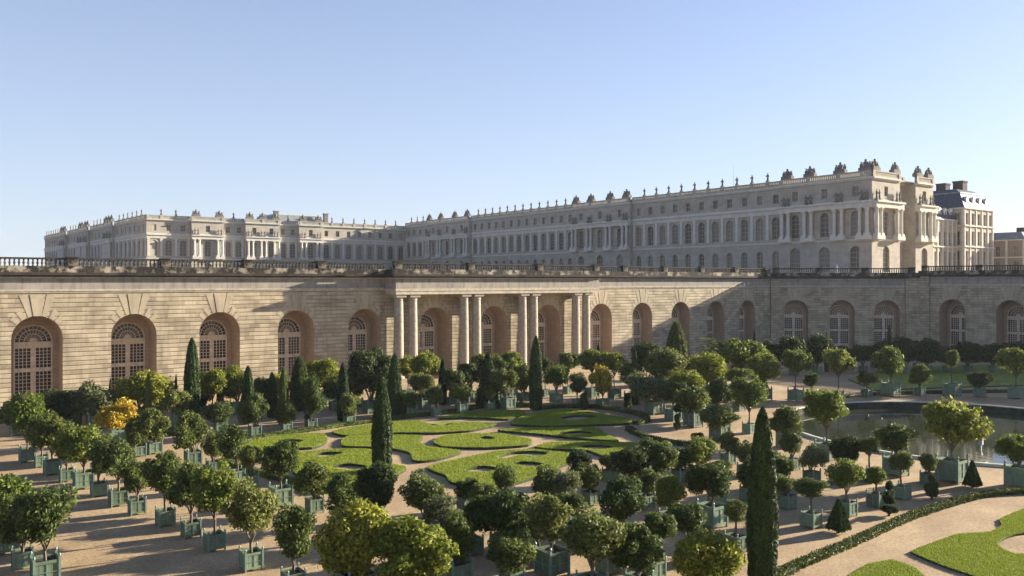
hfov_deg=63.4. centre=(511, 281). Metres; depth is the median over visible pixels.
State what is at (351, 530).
potted tree
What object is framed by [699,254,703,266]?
window
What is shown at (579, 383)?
potted tree
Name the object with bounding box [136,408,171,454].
potted tree
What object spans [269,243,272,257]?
window
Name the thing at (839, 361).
potted tree
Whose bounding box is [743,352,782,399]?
potted tree
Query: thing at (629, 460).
potted tree
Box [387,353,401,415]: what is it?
clipped column tree
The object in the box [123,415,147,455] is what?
potted tree
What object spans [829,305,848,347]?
window
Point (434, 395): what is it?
potted tree
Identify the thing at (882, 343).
potted tree
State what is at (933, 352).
potted tree
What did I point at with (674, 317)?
window
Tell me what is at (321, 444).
lawn
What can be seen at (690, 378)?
potted tree
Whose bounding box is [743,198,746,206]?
window
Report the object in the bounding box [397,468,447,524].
potted tree
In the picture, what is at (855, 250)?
window
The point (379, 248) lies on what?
window
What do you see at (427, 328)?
window
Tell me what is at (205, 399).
potted tree
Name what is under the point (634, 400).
clipped column tree
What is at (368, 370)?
potted tree
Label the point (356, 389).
potted tree
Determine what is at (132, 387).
potted tree
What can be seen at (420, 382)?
potted tree
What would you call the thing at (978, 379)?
potted tree
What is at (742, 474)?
potted tree
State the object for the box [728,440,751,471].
potted tree
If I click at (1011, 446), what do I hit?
potted tree
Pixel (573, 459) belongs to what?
potted tree
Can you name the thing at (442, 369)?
clipped column tree
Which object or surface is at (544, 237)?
window
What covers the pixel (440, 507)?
potted tree
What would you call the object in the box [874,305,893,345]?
window
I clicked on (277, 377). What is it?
potted tree
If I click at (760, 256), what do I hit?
window
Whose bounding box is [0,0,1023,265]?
sky
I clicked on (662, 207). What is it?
window
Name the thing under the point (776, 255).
window
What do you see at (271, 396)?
clipped column tree
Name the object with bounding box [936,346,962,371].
potted tree
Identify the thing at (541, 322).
window
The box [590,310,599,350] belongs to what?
window
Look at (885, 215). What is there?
window
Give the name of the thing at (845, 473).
potted tree
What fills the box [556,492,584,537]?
potted tree
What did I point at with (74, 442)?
potted tree
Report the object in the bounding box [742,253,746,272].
window
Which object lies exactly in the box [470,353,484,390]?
potted tree
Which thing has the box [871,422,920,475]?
potted tree
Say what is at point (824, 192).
window
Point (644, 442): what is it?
potted tree
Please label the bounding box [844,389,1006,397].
box hedge
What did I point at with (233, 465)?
box hedge
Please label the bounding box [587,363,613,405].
potted tree
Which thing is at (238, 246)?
window
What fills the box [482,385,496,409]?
potted tree
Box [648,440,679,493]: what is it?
potted tree
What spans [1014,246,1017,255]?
window
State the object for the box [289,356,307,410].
clipped column tree
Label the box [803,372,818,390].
potted tree
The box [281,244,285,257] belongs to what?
window
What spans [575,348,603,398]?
potted tree
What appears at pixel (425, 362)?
potted tree
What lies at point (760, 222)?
window
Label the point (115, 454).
potted tree
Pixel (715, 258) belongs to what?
window
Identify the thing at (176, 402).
potted tree
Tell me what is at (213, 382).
potted tree
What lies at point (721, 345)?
potted tree
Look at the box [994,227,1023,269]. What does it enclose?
annex building
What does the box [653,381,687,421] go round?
potted tree
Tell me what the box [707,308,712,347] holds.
window
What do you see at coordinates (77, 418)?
clipped column tree
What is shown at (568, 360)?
potted tree
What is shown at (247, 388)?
clipped column tree
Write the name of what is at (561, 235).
window
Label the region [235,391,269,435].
potted tree
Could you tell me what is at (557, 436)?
lawn
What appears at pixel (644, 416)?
box hedge
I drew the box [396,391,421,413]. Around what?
potted tree
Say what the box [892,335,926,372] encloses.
potted tree
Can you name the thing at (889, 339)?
clipped column tree
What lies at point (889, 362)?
potted tree
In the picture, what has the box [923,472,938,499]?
topiary
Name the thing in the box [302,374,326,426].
potted tree
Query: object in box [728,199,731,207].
window
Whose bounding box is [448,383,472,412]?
potted tree
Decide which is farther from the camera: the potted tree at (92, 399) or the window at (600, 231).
the window at (600, 231)
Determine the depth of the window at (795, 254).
206.70 m
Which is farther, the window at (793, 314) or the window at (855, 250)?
the window at (855, 250)
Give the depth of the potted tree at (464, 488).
50.09 m
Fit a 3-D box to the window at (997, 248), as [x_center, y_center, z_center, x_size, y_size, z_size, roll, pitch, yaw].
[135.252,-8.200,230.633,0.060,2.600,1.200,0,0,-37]
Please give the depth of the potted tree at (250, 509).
39.59 m
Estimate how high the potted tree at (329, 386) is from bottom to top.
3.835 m
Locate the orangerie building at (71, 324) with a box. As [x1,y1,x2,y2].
[0,257,1023,408]
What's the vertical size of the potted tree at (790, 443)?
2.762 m
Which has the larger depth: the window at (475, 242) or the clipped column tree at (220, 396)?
the window at (475, 242)
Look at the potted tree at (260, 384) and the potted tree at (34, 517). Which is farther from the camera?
the potted tree at (260, 384)
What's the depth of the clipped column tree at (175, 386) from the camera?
81.13 m
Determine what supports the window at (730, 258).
in the palace wing
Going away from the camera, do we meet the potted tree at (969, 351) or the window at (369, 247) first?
the potted tree at (969, 351)
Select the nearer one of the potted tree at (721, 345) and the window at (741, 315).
the potted tree at (721, 345)
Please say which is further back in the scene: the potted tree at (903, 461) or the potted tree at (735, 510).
the potted tree at (903, 461)
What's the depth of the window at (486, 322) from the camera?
129.76 m
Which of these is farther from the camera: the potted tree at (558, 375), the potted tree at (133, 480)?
the potted tree at (558, 375)
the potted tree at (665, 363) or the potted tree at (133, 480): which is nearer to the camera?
the potted tree at (133, 480)
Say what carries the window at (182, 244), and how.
in the palace main block
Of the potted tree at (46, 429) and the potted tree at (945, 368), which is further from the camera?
the potted tree at (945, 368)
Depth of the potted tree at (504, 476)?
50.14 m
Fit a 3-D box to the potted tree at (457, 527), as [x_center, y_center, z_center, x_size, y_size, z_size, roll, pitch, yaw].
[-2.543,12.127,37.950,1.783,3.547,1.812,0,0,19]
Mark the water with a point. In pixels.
(861, 423)
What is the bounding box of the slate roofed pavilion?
[933,180,994,270]
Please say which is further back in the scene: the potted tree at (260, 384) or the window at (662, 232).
the window at (662, 232)
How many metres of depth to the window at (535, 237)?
292.35 m
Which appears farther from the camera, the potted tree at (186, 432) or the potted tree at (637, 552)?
the potted tree at (186, 432)
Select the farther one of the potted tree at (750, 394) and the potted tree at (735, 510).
the potted tree at (750, 394)
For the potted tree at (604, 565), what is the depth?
39.23 m
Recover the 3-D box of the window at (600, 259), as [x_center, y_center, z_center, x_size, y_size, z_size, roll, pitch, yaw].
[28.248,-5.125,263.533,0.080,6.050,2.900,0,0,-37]
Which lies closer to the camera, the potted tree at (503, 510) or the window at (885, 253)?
the potted tree at (503, 510)
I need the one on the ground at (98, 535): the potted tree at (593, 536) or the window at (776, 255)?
the potted tree at (593, 536)
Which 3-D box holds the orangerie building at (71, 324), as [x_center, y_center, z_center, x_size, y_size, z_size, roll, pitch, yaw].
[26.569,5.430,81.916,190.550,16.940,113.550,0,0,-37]
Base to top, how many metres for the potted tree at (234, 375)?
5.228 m
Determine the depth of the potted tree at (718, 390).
82.13 m
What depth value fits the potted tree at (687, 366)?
99.30 m
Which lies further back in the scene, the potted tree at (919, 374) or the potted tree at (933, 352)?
the potted tree at (933, 352)
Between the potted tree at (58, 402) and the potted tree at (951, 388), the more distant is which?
the potted tree at (951, 388)
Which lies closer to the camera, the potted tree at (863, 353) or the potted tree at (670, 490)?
the potted tree at (670, 490)
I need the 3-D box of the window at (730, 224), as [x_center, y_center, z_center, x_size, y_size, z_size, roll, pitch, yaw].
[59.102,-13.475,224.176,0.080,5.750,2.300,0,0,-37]
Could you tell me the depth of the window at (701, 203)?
232.06 m
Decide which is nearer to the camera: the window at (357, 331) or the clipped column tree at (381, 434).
the clipped column tree at (381, 434)
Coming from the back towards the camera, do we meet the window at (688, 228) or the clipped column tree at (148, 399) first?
the window at (688, 228)
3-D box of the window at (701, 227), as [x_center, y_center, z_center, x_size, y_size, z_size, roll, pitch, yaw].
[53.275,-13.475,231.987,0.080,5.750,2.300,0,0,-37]
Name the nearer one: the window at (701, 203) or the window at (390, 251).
the window at (701, 203)
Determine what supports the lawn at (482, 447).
on the ground at (98, 535)
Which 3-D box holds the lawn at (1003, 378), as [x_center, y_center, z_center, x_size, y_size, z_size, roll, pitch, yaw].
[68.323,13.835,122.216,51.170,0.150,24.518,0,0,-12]
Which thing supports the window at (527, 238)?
in the palace wing
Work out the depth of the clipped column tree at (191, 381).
81.04 m
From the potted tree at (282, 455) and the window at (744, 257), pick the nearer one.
the potted tree at (282, 455)
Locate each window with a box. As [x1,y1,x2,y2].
[14,325,52,400]
[111,322,144,387]
[165,240,171,255]
[166,225,170,230]
[180,241,185,255]
[199,320,226,372]
[205,241,210,255]
[226,242,230,256]
[236,242,240,256]
[254,243,256,256]
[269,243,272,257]
[278,318,300,378]
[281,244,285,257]
[290,244,294,257]
[308,244,312,257]
[324,245,328,258]
[335,245,339,258]
[346,245,350,258]
[348,316,366,371]
[357,246,360,258]
[368,246,371,258]
[378,246,381,259]
[388,247,392,259]
[398,247,402,259]
[420,314,434,353]
[446,241,448,254]
[474,239,476,253]
[481,239,483,252]
[481,313,491,354]
[488,238,490,252]
[495,238,497,252]
[503,237,505,251]
[510,237,512,251]
[518,236,520,251]
[526,235,528,250]
[534,235,536,250]
[538,312,544,357]
[542,234,545,250]
[551,234,553,249]
[560,233,562,249]
[579,256,583,270]
[580,231,582,248]
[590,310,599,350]
[598,230,601,247]
[598,256,602,270]
[617,255,622,270]
[618,228,620,246]
[632,309,640,346]
[637,227,640,245]
[637,256,640,271]
[648,227,652,245]
[649,256,652,271]
[660,226,664,244]
[661,206,664,213]
[661,255,664,265]
[671,308,677,325]
[673,225,677,243]
[673,255,677,271]
[686,224,690,243]
[686,254,690,271]
[699,223,704,242]
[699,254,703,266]
[700,202,703,209]
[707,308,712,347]
[713,222,718,242]
[713,254,717,271]
[714,201,717,208]
[727,221,732,241]
[727,253,732,271]
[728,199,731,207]
[739,307,743,342]
[742,220,747,240]
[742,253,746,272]
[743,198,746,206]
[757,219,762,240]
[757,252,762,272]
[758,196,761,204]
[773,217,779,239]
[773,251,778,267]
[774,195,777,203]
[784,305,802,338]
[791,248,799,272]
[792,216,798,238]
[793,192,797,201]
[820,247,829,271]
[821,213,828,236]
[822,189,826,198]
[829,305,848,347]
[851,246,858,271]
[852,211,857,235]
[853,186,858,195]
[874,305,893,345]
[883,247,887,271]
[884,212,886,235]
[921,248,925,265]
[948,252,949,270]
[950,305,964,345]
[953,252,954,270]
[954,213,959,223]
[957,231,959,244]
[957,251,959,270]
[996,247,999,255]
[1007,306,1023,343]
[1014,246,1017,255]
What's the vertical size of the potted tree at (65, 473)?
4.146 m
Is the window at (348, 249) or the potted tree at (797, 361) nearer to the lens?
the potted tree at (797, 361)
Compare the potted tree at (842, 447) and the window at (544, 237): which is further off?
the window at (544, 237)
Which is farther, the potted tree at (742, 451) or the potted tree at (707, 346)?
the potted tree at (707, 346)
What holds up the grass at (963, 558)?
on the lawn at (949, 568)
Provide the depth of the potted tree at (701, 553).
35.30 m
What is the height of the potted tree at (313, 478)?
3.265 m
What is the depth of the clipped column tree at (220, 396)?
87.50 m
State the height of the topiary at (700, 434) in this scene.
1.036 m
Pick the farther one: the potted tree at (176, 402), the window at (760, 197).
the window at (760, 197)
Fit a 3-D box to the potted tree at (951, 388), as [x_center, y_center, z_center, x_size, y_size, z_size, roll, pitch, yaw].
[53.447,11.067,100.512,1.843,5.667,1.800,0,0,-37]
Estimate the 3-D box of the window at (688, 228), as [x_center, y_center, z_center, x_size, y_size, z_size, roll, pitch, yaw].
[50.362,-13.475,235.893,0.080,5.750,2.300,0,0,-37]
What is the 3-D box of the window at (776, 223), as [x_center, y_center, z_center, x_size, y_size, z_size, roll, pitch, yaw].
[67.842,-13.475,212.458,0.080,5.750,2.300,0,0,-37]
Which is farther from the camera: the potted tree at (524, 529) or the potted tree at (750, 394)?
the potted tree at (750, 394)
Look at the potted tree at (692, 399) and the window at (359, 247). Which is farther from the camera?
the window at (359, 247)
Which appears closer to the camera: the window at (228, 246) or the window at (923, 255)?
the window at (923, 255)
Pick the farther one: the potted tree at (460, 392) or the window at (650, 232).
the window at (650, 232)
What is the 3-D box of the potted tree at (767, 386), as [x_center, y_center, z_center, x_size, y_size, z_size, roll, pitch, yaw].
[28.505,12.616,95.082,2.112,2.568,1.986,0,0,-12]
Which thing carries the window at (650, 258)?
in the palace wing
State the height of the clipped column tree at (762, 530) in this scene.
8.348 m
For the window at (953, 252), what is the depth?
214.41 m
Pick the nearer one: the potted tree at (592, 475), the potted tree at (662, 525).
the potted tree at (662, 525)
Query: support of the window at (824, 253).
in the palace wing
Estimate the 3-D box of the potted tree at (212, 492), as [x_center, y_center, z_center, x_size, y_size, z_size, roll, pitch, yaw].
[-15.422,11.540,42.907,2.529,4.720,2.066,0,0,-12]
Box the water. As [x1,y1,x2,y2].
[799,408,1023,463]
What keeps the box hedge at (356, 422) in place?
on the ground at (98, 535)
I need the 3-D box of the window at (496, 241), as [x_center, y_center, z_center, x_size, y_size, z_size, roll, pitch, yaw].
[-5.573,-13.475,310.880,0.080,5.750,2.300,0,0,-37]
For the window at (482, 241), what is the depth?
318.66 m
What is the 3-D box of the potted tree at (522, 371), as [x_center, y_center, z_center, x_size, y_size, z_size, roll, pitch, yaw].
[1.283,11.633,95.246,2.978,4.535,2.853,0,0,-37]
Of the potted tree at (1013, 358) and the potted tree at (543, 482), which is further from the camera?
the potted tree at (1013, 358)
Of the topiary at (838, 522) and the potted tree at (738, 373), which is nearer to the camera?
the topiary at (838, 522)
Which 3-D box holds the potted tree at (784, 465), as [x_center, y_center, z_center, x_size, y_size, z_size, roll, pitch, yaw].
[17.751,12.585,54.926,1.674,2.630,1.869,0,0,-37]
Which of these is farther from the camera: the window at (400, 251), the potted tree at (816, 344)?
the window at (400, 251)
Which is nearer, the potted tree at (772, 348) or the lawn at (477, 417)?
the lawn at (477, 417)
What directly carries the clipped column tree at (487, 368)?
on the ground at (98, 535)
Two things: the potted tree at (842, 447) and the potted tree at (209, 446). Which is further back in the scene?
the potted tree at (209, 446)
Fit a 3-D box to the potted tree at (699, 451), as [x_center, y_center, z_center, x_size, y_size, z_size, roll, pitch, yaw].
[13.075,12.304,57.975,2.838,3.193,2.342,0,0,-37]
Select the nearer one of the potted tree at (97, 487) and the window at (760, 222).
the potted tree at (97, 487)
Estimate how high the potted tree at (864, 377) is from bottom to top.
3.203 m
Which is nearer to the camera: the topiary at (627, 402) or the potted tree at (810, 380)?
the topiary at (627, 402)
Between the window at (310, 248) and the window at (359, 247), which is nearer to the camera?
the window at (310, 248)
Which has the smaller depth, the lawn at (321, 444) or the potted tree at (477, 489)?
the potted tree at (477, 489)
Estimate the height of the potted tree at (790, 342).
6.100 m
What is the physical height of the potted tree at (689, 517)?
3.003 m
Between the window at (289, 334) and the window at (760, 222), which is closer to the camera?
the window at (289, 334)
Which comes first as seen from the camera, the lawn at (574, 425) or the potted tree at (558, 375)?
the lawn at (574, 425)
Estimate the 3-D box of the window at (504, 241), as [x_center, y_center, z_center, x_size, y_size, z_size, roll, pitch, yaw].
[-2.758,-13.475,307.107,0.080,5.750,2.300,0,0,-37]
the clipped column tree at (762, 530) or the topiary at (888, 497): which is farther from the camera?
the topiary at (888, 497)
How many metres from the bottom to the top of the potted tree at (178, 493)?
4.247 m
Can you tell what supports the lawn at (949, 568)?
on the ground at (98, 535)
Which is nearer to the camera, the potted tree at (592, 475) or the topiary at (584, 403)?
the potted tree at (592, 475)
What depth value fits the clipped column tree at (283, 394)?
79.10 m
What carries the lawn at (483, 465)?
on the ground at (98, 535)
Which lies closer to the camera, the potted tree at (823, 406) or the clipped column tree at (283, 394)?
the potted tree at (823, 406)
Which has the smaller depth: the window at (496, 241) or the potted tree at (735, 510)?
the potted tree at (735, 510)
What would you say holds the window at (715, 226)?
in the palace wing
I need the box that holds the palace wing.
[404,159,938,272]
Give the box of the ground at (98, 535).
[0,357,1023,575]
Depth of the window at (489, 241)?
314.95 m
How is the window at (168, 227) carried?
in the palace main block
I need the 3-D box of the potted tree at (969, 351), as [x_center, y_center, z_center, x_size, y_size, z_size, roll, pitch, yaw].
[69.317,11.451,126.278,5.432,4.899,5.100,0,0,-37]
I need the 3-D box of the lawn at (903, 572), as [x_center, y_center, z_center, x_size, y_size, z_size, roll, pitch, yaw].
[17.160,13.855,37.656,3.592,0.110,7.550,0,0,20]
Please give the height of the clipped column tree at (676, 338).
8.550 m
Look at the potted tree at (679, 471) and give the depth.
57.00 m
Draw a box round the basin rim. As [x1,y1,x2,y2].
[795,401,1023,466]
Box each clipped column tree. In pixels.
[72,399,82,427]
[144,372,151,412]
[173,375,177,412]
[183,338,200,419]
[216,367,223,401]
[241,365,254,422]
[266,372,277,417]
[278,366,289,424]
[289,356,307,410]
[336,363,349,421]
[370,378,392,465]
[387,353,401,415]
[438,359,446,404]
[477,353,499,407]
[528,335,542,409]
[631,348,637,404]
[665,321,688,377]
[745,406,779,575]
[824,332,828,371]
[887,323,891,345]
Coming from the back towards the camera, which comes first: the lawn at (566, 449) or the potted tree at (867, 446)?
the lawn at (566, 449)
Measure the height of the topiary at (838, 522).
2.029 m
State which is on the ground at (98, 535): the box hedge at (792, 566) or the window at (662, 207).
the box hedge at (792, 566)
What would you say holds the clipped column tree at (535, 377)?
on the ground at (98, 535)
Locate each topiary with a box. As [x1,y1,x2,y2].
[399,405,406,413]
[579,391,588,409]
[623,392,631,408]
[673,403,681,430]
[690,432,704,441]
[825,497,851,533]
[879,480,901,515]
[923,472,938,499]
[962,460,982,488]
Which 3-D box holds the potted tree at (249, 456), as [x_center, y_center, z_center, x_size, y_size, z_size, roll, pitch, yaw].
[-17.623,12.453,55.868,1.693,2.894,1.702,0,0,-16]
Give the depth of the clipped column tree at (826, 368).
126.11 m
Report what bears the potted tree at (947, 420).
on the ground at (98, 535)
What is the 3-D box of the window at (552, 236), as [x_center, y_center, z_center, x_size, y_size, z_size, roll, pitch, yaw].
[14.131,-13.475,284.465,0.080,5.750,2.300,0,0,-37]
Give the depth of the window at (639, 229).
251.46 m
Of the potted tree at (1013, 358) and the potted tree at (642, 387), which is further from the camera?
the potted tree at (1013, 358)
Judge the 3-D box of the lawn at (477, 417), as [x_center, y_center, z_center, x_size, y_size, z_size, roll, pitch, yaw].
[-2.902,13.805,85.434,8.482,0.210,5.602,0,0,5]
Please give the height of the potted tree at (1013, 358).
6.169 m
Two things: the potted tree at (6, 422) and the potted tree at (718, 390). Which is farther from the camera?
the potted tree at (718, 390)
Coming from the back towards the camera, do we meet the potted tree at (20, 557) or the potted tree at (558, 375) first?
the potted tree at (558, 375)
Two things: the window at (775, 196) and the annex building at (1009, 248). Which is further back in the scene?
the annex building at (1009, 248)
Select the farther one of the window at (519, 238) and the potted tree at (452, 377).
the window at (519, 238)
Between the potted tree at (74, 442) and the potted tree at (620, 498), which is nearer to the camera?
the potted tree at (620, 498)
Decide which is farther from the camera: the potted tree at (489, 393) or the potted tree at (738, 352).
the potted tree at (738, 352)
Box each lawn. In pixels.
[243,433,327,457]
[292,449,405,484]
[332,420,496,436]
[341,435,460,462]
[428,449,568,487]
[433,433,531,449]
[438,410,525,420]
[498,427,618,441]
[510,409,631,426]
[535,441,639,457]
[848,365,1023,390]
[851,560,920,575]
[910,509,1023,575]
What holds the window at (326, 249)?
in the palace main block
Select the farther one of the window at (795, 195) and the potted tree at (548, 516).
the window at (795, 195)
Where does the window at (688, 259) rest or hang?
in the palace wing
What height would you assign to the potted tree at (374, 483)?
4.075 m
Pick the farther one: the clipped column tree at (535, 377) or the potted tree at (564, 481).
the clipped column tree at (535, 377)
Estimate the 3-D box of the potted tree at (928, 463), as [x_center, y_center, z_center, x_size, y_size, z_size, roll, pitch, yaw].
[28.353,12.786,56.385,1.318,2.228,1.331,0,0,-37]
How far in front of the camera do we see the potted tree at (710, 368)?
88.11 m
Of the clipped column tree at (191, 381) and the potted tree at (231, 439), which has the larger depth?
the clipped column tree at (191, 381)
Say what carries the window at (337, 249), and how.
in the palace main block
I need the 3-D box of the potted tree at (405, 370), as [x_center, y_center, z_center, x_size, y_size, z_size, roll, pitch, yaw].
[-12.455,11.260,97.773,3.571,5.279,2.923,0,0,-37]
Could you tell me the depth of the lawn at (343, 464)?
62.93 m
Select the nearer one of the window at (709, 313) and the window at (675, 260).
the window at (709, 313)
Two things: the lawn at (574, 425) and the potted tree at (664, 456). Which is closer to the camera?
the potted tree at (664, 456)
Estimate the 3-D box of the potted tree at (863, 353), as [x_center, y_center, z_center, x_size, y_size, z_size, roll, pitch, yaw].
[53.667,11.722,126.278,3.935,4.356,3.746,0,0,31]
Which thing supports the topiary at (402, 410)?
on the ground at (98, 535)
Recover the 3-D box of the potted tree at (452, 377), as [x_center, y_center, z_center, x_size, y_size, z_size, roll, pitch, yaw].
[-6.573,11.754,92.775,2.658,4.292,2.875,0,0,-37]
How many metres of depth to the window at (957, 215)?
215.12 m
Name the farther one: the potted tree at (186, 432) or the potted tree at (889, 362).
the potted tree at (889, 362)
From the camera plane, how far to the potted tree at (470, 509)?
41.99 m
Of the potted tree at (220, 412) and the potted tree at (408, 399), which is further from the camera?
the potted tree at (408, 399)
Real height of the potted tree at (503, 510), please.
3.485 m
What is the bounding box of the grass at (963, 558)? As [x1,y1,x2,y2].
[240,409,1023,575]
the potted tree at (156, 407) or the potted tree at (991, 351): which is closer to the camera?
the potted tree at (156, 407)
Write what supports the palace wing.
on the terrace
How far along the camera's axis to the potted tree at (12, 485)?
42.22 m
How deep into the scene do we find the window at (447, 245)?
336.57 m
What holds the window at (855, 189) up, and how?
in the palace wing
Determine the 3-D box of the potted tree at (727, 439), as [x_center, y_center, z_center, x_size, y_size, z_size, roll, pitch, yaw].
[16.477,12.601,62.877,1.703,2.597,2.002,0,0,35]
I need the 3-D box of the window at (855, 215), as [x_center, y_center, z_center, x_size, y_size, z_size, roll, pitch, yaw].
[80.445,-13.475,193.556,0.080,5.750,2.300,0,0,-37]
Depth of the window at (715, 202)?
228.10 m
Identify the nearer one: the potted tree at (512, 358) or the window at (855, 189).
the potted tree at (512, 358)
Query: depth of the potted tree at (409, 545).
34.42 m
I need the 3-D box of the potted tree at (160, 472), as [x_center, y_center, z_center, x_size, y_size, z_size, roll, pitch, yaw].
[-19.951,11.796,47.161,2.444,4.209,2.563,0,0,-37]
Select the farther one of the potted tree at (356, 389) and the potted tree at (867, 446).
the potted tree at (356, 389)
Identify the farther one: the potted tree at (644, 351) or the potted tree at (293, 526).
the potted tree at (644, 351)
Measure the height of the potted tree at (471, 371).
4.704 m
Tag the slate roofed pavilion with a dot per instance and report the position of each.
(965, 227)
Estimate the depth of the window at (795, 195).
206.65 m
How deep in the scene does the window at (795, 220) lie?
206.70 m
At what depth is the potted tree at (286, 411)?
75.62 m
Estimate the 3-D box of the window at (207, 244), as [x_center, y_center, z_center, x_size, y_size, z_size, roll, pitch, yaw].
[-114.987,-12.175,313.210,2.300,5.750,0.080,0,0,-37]
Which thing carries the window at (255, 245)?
in the palace main block
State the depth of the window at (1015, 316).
152.45 m
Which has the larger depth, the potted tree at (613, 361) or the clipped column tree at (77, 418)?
the potted tree at (613, 361)
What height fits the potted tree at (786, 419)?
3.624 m
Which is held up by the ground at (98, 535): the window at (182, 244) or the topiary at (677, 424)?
the topiary at (677, 424)
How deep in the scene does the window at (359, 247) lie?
352.55 m
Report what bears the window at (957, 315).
in the orangerie building at (71, 324)
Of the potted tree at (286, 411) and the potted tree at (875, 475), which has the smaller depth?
the potted tree at (875, 475)
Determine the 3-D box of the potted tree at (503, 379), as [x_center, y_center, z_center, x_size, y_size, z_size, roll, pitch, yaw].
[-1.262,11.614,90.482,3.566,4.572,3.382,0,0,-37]
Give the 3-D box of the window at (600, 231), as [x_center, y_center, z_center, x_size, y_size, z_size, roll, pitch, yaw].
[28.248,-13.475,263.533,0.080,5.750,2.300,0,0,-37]
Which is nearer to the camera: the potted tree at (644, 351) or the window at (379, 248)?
the potted tree at (644, 351)
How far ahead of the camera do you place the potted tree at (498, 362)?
96.22 m
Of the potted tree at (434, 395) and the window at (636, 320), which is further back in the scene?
the window at (636, 320)
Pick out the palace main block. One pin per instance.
(275, 236)
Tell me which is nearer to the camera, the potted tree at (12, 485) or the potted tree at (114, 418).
the potted tree at (12, 485)
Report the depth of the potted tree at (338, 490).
46.79 m
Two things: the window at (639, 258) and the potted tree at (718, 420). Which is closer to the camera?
the potted tree at (718, 420)
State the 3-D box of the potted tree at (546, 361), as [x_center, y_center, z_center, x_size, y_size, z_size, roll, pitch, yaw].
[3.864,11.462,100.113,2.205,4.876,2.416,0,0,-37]
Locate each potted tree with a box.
[0,400,22,436]
[0,473,37,553]
[0,491,36,571]
[2,391,46,462]
[6,482,79,575]
[25,413,48,467]
[27,409,69,476]
[40,387,81,421]
[50,422,74,482]
[51,423,102,488]
[68,378,119,428]
[85,432,113,497]
[89,437,137,507]
[91,397,139,441]
[110,369,174,416]
[117,460,147,515]
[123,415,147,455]
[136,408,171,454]
[138,449,182,527]
[152,377,178,411]
[160,389,192,426]
[163,459,202,539]
[166,409,210,463]
[189,458,238,552]
[200,367,227,410]
[200,388,210,411]
[200,429,222,471]
[201,399,234,432]
[215,422,248,481]
[220,475,281,572]
[221,364,244,414]
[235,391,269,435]
[237,444,262,486]
[253,376,268,403]
[259,438,299,505]
[267,372,290,409]
[271,501,317,575]
[272,399,297,430]
[290,458,330,514]
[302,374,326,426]
[305,358,339,402]
[309,497,393,575]
[321,374,349,411]
[322,471,360,518]
[338,393,360,421]
[346,345,391,413]
[348,376,363,407]
[351,460,398,514]
[368,512,459,575]
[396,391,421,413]
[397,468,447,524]
[398,354,413,391]
[407,371,435,410]
[408,350,440,398]
[418,492,463,526]
[424,384,443,416]
[441,507,478,575]
[443,368,464,405]
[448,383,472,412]
[454,477,478,509]
[457,361,480,402]
[459,497,489,557]
[467,481,498,527]
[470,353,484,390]
[473,487,530,550]
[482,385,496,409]
[485,529,537,575]
[488,367,518,409]
[490,353,509,398]
[491,462,516,491]
[499,350,526,397]
[511,515,546,564]
[512,363,529,402]
[521,492,573,575]
[530,464,561,497]
[541,356,553,396]
[543,364,569,403]
[552,467,583,519]
[555,502,631,575]
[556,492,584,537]
[558,352,578,393]
[565,449,592,470]
[568,372,587,403]
[573,462,605,504]
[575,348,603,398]
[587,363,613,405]
[595,549,620,573]
[597,474,647,522]
[598,453,619,480]
[600,350,628,399]
[609,445,654,492]
[609,521,665,575]
[616,361,645,404]
[623,371,665,414]
[630,341,662,375]
[632,467,661,510]
[638,436,658,467]
[642,347,688,404]
[642,511,677,575]
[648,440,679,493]
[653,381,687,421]
[653,474,687,514]
[665,369,706,416]
[665,501,709,549]
[670,527,747,575]
[671,448,693,483]
[672,356,694,375]
[672,385,710,427]
[681,435,718,472]
[682,461,732,530]
[687,351,730,408]
[694,337,719,390]
[697,404,741,438]
[705,376,732,405]
[707,459,734,502]
[708,340,728,368]
[716,431,739,463]
[719,338,769,369]
[722,498,747,550]
[728,367,753,411]
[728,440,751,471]
[729,373,768,433]
[735,457,749,499]
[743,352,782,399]
[755,380,768,402]
[760,340,781,363]
[769,404,803,446]
[774,450,795,492]
[777,473,796,510]
[778,334,807,375]
[778,432,803,470]
[781,347,815,401]
[791,476,828,529]
[797,441,828,479]
[801,388,850,461]
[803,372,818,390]
[804,332,833,372]
[821,347,857,397]
[824,458,865,517]
[826,435,861,462]
[833,344,853,372]
[851,344,875,371]
[856,370,879,397]
[856,436,878,481]
[863,466,887,508]
[871,338,886,370]
[871,345,904,396]
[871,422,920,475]
[887,450,914,500]
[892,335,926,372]
[907,363,933,396]
[916,337,943,370]
[917,453,938,484]
[921,395,993,484]
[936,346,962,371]
[942,350,961,396]
[950,340,985,371]
[966,370,993,397]
[979,343,1009,371]
[992,347,1023,399]
[992,433,1023,486]
[1001,341,1023,350]
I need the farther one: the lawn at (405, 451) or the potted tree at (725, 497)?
the lawn at (405, 451)
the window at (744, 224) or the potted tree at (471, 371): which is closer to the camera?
the potted tree at (471, 371)
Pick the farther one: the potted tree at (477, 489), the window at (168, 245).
the window at (168, 245)
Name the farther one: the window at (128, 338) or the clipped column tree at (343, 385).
the window at (128, 338)
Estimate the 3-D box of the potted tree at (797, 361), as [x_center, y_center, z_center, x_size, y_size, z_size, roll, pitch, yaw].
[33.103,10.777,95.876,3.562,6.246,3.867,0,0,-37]
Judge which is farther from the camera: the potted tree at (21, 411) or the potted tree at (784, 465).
the potted tree at (21, 411)
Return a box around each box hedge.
[221,457,326,491]
[244,402,529,442]
[539,403,650,424]
[625,425,693,446]
[776,487,1023,575]
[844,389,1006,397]
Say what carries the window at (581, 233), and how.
in the palace wing
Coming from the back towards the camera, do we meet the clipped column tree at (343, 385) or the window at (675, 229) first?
the window at (675, 229)
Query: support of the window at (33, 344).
in the orangerie building at (71, 324)
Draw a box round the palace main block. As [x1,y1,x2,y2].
[44,209,405,269]
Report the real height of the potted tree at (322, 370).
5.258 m

